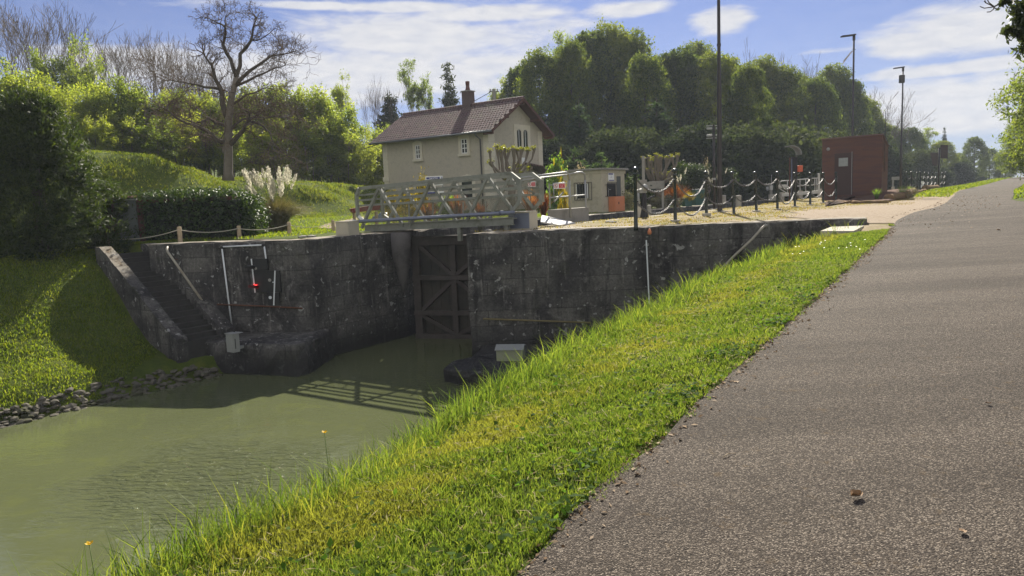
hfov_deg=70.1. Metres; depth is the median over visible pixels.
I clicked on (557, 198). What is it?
tube gate
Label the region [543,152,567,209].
garden shrub
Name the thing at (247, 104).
young tree
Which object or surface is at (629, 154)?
wood edge bush
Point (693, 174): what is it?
garden hedge
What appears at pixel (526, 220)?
cabinet
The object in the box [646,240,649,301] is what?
marker strip
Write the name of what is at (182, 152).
young tree
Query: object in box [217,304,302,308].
wall rail
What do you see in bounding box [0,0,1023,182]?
sky
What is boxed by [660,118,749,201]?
wood edge bush
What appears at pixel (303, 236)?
loose stone
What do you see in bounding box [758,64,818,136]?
broadleaf tree
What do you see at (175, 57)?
bare tree
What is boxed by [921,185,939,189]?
edging log
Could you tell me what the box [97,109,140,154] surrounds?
young tree
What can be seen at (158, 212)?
clipped hedge
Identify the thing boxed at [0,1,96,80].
bare tree
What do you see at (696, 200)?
planter
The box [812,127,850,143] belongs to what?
wood edge bush
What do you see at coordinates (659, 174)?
pollard tree
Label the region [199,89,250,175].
young tree
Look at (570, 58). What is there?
broadleaf tree
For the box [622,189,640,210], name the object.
garden shrub
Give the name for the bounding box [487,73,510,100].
airy tree
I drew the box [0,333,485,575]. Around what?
water
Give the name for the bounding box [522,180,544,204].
bridge gate
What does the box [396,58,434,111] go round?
airy tree
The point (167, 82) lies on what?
bare tree
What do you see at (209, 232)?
post rope
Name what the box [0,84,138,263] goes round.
bush
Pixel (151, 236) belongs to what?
post rope
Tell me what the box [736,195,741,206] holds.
mooring stone
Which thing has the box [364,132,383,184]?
young tree
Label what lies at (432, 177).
canal sign
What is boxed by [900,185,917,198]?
garden shrub
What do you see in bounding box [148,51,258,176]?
bare tree
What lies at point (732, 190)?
chain bollard
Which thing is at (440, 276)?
lock gate
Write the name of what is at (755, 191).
chain bollard
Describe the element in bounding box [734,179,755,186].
bollard chain
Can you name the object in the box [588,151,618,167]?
garden conifer
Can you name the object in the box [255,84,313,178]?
young tree
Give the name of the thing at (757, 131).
wood edge bush
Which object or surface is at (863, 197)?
flower bed
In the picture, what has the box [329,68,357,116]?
airy tree
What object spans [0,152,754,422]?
lawn
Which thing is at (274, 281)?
canal signal
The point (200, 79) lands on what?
bare tree
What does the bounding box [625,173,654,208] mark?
garden hedge
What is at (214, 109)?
young tree
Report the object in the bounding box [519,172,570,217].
hoop rail
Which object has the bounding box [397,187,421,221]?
garden shrub
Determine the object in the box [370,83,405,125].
bare tree
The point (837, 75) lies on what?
broadleaf tree
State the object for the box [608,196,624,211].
electric box
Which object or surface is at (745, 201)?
bollard chain
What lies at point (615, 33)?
broadleaf tree
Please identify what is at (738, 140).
wood edge bush
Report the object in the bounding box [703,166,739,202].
garden hedge
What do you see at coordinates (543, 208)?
strap leaf plant
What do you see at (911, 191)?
shrub
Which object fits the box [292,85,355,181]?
young tree
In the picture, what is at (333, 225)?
wooden post
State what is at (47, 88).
young tree
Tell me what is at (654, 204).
garden shrub
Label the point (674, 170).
chain bollard
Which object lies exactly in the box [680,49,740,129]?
broadleaf tree
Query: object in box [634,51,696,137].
broadleaf tree
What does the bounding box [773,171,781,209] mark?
chain bollard
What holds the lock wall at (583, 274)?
on the ground at (656, 441)
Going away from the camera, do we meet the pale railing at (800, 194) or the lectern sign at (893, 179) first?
the pale railing at (800, 194)
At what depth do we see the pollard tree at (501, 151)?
35.56 m
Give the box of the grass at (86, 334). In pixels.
[0,237,203,417]
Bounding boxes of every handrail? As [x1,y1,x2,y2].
[166,246,202,299]
[720,224,766,268]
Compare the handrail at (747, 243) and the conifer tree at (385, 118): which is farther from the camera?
the conifer tree at (385, 118)
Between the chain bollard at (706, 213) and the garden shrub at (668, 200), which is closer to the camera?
the chain bollard at (706, 213)
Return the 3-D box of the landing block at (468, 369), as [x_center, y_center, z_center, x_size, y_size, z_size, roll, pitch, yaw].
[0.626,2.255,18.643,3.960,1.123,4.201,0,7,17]
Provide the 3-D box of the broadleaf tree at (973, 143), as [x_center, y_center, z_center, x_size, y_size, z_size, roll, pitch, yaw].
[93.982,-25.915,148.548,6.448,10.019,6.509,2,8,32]
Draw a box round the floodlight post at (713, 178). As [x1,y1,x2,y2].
[706,124,716,209]
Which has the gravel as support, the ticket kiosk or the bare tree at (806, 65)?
the ticket kiosk
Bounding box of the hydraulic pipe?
[346,210,514,222]
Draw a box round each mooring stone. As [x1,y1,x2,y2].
[647,205,650,214]
[722,195,725,202]
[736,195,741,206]
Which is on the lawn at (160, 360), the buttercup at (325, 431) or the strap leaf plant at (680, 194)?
the strap leaf plant at (680, 194)
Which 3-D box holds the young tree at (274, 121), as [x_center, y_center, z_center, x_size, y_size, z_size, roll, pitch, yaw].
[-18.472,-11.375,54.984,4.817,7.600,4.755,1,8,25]
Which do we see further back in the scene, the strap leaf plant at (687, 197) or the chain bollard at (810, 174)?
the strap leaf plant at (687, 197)
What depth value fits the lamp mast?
30.08 m
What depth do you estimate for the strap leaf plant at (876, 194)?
36.74 m
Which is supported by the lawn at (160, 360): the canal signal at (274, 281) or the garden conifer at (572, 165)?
the garden conifer at (572, 165)
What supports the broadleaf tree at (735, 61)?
on the lawn at (160, 360)
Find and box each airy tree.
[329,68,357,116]
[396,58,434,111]
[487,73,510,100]
[543,30,574,89]
[909,127,939,147]
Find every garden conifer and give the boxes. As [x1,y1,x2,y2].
[554,146,590,208]
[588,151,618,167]
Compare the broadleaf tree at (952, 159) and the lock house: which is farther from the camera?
the broadleaf tree at (952, 159)
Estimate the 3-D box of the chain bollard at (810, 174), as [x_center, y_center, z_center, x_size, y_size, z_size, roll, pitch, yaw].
[14.546,-4.786,35.590,0.260,1.704,0.260,-3,7,0]
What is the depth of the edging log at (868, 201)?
34.09 m
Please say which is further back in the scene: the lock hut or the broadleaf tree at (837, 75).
the broadleaf tree at (837, 75)
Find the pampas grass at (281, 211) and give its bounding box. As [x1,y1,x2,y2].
[242,165,319,231]
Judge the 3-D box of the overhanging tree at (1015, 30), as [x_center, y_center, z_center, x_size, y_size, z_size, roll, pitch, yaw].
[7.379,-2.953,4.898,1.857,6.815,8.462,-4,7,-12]
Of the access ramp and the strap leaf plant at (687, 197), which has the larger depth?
the strap leaf plant at (687, 197)
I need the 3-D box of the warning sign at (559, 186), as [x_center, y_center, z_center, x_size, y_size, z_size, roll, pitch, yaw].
[1.509,-3.273,23.379,0.400,0.180,0.026,-1,7,9]
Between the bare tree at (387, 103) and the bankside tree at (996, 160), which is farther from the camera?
the bankside tree at (996, 160)
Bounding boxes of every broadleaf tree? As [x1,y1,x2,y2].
[498,63,526,97]
[511,45,572,146]
[537,37,609,142]
[564,27,626,135]
[578,14,646,139]
[600,26,657,124]
[610,50,680,138]
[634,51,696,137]
[660,43,711,137]
[676,38,726,116]
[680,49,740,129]
[707,56,756,124]
[722,57,777,132]
[748,53,796,135]
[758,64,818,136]
[788,73,826,129]
[788,75,848,136]
[812,62,869,135]
[825,78,876,135]
[844,95,893,140]
[875,120,894,144]
[886,125,911,154]
[896,127,932,154]
[928,140,959,182]
[959,136,991,178]
[976,148,1003,179]
[994,151,1017,177]
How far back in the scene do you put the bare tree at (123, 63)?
61.52 m
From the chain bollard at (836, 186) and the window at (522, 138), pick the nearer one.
the chain bollard at (836, 186)
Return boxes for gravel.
[778,195,953,222]
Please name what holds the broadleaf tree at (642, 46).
on the lawn at (160, 360)
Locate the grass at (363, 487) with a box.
[7,223,894,575]
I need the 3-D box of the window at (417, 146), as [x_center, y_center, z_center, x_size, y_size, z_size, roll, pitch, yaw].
[-6.564,-9.547,50.850,0.963,1.429,0.200,3,9,36]
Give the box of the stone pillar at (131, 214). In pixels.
[116,200,139,241]
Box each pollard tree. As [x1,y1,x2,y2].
[487,142,535,210]
[641,152,679,207]
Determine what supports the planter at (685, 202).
on the lock wall at (347, 291)
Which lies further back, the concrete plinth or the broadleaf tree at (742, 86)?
the broadleaf tree at (742, 86)
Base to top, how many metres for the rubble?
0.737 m
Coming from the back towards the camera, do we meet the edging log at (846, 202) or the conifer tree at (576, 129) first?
the conifer tree at (576, 129)
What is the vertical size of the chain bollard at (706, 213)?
1.704 m
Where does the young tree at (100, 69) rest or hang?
on the lawn at (160, 360)
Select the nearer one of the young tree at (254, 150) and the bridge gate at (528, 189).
the bridge gate at (528, 189)
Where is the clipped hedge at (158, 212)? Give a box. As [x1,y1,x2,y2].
[82,184,273,243]
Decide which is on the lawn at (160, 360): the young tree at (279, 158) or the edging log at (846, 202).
the young tree at (279, 158)
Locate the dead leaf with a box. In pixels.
[850,489,862,495]
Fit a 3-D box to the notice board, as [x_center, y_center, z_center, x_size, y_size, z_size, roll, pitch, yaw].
[5.492,-6.144,40.399,0.019,0.437,0.670,3,9,36]
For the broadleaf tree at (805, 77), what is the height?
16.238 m
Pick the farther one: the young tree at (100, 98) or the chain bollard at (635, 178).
the young tree at (100, 98)
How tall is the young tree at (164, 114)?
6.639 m
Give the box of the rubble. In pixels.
[0,364,222,427]
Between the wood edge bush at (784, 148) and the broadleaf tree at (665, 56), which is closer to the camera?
the wood edge bush at (784, 148)
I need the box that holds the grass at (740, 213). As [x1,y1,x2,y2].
[475,194,929,231]
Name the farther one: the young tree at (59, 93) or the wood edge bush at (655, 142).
the wood edge bush at (655, 142)
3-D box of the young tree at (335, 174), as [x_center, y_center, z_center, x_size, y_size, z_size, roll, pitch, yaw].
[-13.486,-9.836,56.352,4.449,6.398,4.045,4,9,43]
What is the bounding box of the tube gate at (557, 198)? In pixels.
[548,182,567,207]
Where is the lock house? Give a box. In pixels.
[368,81,554,210]
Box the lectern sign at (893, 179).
[891,177,899,189]
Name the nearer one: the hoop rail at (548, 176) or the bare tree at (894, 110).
the hoop rail at (548, 176)
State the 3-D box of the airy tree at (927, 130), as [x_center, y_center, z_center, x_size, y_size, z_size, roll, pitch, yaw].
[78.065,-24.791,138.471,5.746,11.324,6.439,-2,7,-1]
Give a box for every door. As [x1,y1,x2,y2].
[615,197,624,209]
[617,176,620,195]
[834,152,852,194]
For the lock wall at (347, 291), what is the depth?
21.09 m
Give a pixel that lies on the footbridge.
(480, 223)
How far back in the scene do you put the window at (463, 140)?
48.33 m
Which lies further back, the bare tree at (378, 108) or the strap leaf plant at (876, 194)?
the bare tree at (378, 108)
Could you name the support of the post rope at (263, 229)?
attached to the wooden post at (288, 227)
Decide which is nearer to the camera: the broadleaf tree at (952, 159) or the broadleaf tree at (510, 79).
the broadleaf tree at (510, 79)
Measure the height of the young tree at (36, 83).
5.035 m
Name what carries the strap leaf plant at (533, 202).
on the lawn at (160, 360)
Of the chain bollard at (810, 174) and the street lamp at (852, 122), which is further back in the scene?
the street lamp at (852, 122)
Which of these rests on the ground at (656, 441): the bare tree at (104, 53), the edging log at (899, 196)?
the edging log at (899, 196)
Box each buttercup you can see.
[84,540,94,575]
[322,430,329,486]
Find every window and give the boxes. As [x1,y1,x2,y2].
[412,141,423,161]
[458,134,470,156]
[459,174,475,197]
[513,124,531,150]
[574,182,591,199]
[605,182,616,196]
[838,157,848,166]
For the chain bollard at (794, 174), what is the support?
on the ground at (656, 441)
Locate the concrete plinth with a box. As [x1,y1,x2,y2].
[548,207,588,224]
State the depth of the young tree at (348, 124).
58.16 m
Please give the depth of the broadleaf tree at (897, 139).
125.89 m
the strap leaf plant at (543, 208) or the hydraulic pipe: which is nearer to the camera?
the hydraulic pipe
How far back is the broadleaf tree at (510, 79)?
81.85 m
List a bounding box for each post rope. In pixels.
[122,230,176,239]
[181,228,237,232]
[238,225,286,229]
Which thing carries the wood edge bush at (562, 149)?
on the lawn at (160, 360)
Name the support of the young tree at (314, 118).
on the lawn at (160, 360)
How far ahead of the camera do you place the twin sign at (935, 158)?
71.07 m
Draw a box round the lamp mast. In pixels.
[716,0,726,211]
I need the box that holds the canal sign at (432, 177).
[425,176,444,219]
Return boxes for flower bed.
[825,188,907,206]
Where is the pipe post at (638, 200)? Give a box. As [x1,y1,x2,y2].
[637,192,640,216]
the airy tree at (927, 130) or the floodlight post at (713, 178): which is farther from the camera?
the airy tree at (927, 130)
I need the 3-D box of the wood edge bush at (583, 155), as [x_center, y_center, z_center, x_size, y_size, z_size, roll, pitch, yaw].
[7.413,-9.194,61.413,5.983,6.814,6.465,-2,7,4]
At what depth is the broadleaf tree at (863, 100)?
100.49 m
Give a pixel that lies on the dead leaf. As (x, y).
(853, 492)
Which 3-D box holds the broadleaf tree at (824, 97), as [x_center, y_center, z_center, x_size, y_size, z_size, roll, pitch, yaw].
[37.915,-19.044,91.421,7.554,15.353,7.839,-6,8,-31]
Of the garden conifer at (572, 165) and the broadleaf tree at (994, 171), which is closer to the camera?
the garden conifer at (572, 165)
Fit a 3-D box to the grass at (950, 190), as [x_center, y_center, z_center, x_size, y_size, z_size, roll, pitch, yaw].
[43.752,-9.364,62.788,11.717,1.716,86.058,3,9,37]
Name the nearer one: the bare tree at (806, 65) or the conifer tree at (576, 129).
the conifer tree at (576, 129)
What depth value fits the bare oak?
38.66 m
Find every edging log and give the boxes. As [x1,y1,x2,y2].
[826,200,851,203]
[851,200,888,203]
[884,192,908,199]
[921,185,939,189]
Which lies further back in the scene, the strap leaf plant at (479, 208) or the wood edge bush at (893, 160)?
the wood edge bush at (893, 160)
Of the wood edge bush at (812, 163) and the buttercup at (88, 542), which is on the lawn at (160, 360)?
the wood edge bush at (812, 163)
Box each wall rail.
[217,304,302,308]
[483,318,590,323]
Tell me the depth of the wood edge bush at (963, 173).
131.93 m
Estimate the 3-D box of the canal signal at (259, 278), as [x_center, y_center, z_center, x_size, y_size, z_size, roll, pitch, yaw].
[-7.132,-0.338,20.422,0.586,0.956,0.283,-1,7,11]
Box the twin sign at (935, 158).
[930,145,947,184]
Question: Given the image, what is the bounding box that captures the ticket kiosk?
[821,111,888,200]
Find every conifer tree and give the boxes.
[365,90,404,168]
[438,61,460,106]
[563,99,592,150]
[639,99,679,153]
[941,128,949,165]
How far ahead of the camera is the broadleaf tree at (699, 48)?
98.78 m
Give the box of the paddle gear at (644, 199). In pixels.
[637,184,653,217]
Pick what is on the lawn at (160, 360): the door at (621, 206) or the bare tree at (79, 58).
the bare tree at (79, 58)
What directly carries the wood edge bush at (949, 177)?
on the lawn at (160, 360)
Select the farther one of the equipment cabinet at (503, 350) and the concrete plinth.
the concrete plinth
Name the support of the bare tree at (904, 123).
on the lawn at (160, 360)
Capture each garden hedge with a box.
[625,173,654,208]
[670,160,712,204]
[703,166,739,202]
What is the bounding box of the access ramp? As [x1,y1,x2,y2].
[541,215,575,225]
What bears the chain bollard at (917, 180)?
on the ground at (656, 441)
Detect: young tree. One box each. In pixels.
[0,57,29,105]
[0,67,47,98]
[14,71,61,105]
[23,45,67,94]
[49,82,82,140]
[50,29,99,148]
[51,86,99,147]
[65,81,124,150]
[70,113,120,152]
[76,50,116,103]
[82,75,142,151]
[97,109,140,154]
[104,73,161,153]
[127,81,172,155]
[131,115,181,162]
[138,87,195,167]
[154,86,218,163]
[155,109,206,166]
[187,90,238,176]
[187,117,223,177]
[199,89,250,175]
[207,125,253,176]
[214,86,274,170]
[233,118,280,176]
[237,84,290,179]
[253,118,301,179]
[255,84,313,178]
[275,79,333,180]
[288,115,335,180]
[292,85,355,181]
[310,95,362,183]
[318,118,366,185]
[331,106,378,182]
[339,125,383,185]
[358,124,381,181]
[364,123,383,175]
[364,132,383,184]
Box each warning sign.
[528,182,535,186]
[554,183,564,188]
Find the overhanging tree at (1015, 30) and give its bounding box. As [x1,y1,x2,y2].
[980,0,1023,60]
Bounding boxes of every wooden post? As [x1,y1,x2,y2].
[177,227,182,241]
[237,225,241,237]
[287,222,291,234]
[331,220,334,230]
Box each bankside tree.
[985,50,1023,179]
[990,123,1023,177]
[1010,73,1023,160]
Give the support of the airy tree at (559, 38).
on the lawn at (160, 360)
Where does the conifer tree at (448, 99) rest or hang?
on the lawn at (160, 360)
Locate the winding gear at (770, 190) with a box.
[766,175,775,200]
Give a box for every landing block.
[205,329,333,376]
[443,341,576,387]
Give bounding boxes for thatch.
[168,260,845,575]
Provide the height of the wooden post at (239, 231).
0.614 m
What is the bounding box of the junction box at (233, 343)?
[224,332,243,352]
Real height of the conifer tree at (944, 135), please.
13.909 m
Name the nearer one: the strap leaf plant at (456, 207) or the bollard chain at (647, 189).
the bollard chain at (647, 189)
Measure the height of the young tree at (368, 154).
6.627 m
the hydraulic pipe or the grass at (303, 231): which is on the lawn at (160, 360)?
the grass at (303, 231)
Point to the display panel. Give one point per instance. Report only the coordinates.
(655, 184)
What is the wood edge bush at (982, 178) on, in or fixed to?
on the ground at (656, 441)
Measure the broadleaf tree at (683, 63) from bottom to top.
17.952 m
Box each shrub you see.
[383,189,404,222]
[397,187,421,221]
[413,167,430,220]
[436,195,456,220]
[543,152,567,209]
[557,153,568,208]
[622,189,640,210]
[647,193,682,207]
[647,197,661,208]
[703,157,712,198]
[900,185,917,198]
[906,188,916,197]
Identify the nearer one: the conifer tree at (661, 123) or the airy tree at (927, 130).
the conifer tree at (661, 123)
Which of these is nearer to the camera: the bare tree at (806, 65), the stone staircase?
the stone staircase
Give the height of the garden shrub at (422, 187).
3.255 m
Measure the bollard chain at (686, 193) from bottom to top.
0.599 m
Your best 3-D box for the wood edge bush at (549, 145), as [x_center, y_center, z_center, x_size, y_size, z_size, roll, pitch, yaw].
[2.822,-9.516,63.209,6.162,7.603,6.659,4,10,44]
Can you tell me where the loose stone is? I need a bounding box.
[298,235,315,237]
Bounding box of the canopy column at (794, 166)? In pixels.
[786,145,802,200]
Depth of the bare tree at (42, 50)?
66.98 m
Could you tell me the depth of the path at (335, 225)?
32.30 m
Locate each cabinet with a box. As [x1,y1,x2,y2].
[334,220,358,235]
[495,344,525,360]
[508,211,537,229]
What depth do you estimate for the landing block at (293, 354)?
19.32 m
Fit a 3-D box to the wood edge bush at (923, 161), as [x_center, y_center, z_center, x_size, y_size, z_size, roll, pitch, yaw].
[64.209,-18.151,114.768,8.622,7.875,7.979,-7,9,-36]
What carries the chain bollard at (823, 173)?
on the ground at (656, 441)
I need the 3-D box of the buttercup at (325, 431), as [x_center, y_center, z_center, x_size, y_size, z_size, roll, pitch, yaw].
[-1.160,1.149,4.591,0.038,0.515,0.040,-2,7,0]
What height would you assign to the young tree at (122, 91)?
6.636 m
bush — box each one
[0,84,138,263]
[542,134,567,198]
[543,141,581,197]
[565,139,628,179]
[578,124,657,198]
[624,123,668,195]
[641,134,711,198]
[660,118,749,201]
[710,130,767,200]
[715,120,790,200]
[741,127,808,203]
[742,115,836,202]
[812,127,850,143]
[884,135,912,189]
[896,154,917,187]
[904,147,944,188]
[933,166,959,185]
[947,161,980,184]
[976,176,986,181]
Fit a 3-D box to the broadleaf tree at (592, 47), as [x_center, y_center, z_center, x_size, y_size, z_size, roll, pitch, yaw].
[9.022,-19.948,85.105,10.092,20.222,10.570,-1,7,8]
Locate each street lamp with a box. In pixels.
[840,34,855,135]
[893,66,904,187]
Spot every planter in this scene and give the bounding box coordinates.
[682,197,691,205]
[692,189,704,204]
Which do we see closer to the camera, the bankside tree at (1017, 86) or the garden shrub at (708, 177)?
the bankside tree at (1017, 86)
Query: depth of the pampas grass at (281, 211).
28.58 m
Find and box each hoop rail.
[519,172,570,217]
[569,171,586,206]
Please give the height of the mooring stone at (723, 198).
0.832 m
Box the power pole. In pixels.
[489,89,499,99]
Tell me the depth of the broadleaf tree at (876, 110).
109.16 m
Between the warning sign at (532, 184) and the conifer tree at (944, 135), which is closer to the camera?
the warning sign at (532, 184)
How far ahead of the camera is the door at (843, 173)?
41.26 m
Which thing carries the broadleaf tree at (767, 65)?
on the lawn at (160, 360)
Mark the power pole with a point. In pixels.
(494, 91)
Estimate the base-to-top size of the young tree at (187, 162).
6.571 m
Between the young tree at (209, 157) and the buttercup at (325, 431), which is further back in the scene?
the young tree at (209, 157)
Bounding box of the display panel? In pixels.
[637,156,663,207]
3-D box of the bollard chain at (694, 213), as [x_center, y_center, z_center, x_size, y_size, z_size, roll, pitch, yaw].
[5.950,-2.675,24.111,0.065,0.599,4.239,1,8,27]
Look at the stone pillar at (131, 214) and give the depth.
23.28 m
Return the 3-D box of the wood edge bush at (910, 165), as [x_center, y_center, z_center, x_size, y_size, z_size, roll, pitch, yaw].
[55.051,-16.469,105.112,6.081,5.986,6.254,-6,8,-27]
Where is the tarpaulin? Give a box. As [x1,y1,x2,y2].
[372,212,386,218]
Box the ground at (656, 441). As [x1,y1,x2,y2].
[196,177,1023,575]
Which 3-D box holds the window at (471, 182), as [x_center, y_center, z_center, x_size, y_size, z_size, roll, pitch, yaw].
[-2.989,-6.733,48.654,1.371,1.674,0.055,3,9,36]
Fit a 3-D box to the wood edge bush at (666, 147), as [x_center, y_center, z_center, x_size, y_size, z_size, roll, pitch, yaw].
[13.823,-9.652,61.254,6.251,6.794,6.830,-7,8,-33]
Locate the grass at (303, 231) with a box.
[155,207,595,242]
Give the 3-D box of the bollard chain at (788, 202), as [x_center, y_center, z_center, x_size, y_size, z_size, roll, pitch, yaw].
[12.077,-3.927,32.084,0.065,0.511,3.549,2,8,32]
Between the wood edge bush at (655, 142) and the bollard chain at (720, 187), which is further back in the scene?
the wood edge bush at (655, 142)
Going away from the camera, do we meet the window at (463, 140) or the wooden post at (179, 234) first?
the wooden post at (179, 234)
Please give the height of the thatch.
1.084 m
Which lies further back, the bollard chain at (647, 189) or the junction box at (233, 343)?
the bollard chain at (647, 189)
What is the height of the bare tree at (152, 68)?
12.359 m
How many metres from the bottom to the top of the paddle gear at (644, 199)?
1.241 m
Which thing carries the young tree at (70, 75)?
on the lawn at (160, 360)
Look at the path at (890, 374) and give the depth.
4.32 m
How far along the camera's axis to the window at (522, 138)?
50.12 m
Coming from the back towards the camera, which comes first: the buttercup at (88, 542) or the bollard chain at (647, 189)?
the bollard chain at (647, 189)
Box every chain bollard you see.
[632,167,637,230]
[670,168,679,221]
[702,171,710,216]
[730,171,735,213]
[752,171,760,211]
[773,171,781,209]
[791,172,798,206]
[807,172,813,204]
[820,172,825,203]
[835,172,836,199]
[916,172,917,188]
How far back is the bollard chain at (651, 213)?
20.88 m
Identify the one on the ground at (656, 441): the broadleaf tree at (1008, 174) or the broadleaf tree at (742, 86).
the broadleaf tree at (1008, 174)
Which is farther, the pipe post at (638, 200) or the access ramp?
the pipe post at (638, 200)
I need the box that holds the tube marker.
[220,244,266,332]
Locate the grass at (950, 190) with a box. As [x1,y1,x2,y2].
[912,177,1023,198]
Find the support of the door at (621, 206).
in the electric box at (616, 203)
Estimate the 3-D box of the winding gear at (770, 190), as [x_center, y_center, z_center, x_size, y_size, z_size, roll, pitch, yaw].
[22.212,-8.574,62.491,1.041,2.213,0.378,-2,7,0]
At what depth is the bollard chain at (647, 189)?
20.85 m
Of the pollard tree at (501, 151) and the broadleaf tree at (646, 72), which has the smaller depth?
the pollard tree at (501, 151)
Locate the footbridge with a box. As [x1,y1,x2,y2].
[355,172,542,240]
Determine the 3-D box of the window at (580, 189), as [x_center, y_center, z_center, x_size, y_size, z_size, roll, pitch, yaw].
[3.934,-5.342,40.318,1.121,0.972,0.073,3,9,36]
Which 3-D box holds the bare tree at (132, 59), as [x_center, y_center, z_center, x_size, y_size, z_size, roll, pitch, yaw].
[-31.378,-16.457,62.541,8.496,13.433,11.234,0,7,17]
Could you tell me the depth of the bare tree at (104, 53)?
63.52 m
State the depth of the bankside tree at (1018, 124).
66.71 m
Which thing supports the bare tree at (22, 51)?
on the lawn at (160, 360)
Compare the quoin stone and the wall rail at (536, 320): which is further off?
the quoin stone
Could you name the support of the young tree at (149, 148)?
on the lawn at (160, 360)
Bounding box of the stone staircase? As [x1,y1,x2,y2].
[95,243,234,362]
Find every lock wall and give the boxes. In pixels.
[149,200,775,355]
[466,206,866,356]
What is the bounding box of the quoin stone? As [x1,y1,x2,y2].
[391,232,410,292]
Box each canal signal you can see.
[244,258,268,292]
[266,270,281,304]
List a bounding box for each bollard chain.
[637,179,674,192]
[637,199,674,214]
[676,179,706,196]
[677,197,706,215]
[707,179,732,187]
[708,196,732,204]
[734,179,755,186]
[735,194,755,202]
[778,179,794,189]
[779,192,794,204]
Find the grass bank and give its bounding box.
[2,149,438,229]
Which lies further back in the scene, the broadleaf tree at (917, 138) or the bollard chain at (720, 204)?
the broadleaf tree at (917, 138)
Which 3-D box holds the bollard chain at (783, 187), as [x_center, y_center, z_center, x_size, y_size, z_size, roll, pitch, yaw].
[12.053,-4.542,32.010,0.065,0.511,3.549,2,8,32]
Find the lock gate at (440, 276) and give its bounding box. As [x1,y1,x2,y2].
[411,235,471,338]
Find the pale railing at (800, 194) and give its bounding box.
[779,174,821,201]
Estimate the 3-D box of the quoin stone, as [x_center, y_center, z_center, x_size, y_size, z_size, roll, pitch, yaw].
[-3.440,-0.793,22.852,0.620,1.888,0.611,-2,7,0]
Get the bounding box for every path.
[320,216,363,227]
[517,177,1023,575]
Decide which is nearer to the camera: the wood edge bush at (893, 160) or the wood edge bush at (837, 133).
the wood edge bush at (837, 133)
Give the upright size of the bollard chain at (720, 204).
0.342 m
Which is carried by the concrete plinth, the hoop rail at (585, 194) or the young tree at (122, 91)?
the hoop rail at (585, 194)
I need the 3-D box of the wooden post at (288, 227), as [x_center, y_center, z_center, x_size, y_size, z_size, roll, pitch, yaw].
[-7.432,-1.881,24.348,0.136,0.649,0.136,-2,7,0]
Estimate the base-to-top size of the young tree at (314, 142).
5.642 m
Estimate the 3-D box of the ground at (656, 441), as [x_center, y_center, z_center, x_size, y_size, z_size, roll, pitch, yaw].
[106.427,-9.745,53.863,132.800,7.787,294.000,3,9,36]
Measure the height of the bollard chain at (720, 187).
0.342 m
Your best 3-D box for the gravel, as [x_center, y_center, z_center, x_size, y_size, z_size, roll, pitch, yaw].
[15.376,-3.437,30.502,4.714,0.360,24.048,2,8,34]
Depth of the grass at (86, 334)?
18.70 m
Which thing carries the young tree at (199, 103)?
on the lawn at (160, 360)
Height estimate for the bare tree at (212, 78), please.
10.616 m
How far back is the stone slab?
18.03 m
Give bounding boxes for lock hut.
[560,168,627,212]
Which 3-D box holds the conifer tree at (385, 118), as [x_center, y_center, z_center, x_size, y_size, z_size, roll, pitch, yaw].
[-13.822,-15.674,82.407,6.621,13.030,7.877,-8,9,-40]
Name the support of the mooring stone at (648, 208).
on the lock wall at (347, 291)
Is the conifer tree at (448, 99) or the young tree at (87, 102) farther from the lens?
the conifer tree at (448, 99)
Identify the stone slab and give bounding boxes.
[820,225,863,237]
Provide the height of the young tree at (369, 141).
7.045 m
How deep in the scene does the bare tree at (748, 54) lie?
110.89 m
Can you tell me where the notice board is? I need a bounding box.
[608,173,613,180]
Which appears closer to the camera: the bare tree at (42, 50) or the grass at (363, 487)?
the grass at (363, 487)
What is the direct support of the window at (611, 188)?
in the lock hut
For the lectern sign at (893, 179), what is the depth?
54.50 m
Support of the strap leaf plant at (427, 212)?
on the lawn at (160, 360)
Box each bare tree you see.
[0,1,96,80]
[0,1,122,79]
[0,13,56,80]
[26,18,128,83]
[49,27,150,86]
[62,31,196,97]
[91,33,185,104]
[128,29,195,101]
[132,64,199,96]
[138,35,217,161]
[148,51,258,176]
[166,57,213,100]
[185,54,241,102]
[356,76,385,141]
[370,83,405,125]
[737,40,755,61]
[777,53,820,77]
[870,87,931,141]
[880,106,933,153]
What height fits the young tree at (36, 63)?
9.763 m
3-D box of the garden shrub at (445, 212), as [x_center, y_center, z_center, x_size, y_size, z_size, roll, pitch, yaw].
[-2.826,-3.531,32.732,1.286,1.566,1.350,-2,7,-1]
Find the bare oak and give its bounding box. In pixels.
[119,0,331,198]
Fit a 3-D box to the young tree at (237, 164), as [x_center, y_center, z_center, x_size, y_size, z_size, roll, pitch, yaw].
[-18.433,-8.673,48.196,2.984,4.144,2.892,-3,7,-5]
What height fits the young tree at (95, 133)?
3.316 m
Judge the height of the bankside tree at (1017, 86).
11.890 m
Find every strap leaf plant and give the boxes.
[420,203,438,220]
[447,190,466,219]
[475,202,488,217]
[517,189,538,210]
[536,193,551,216]
[664,183,689,206]
[683,192,693,201]
[871,190,880,198]

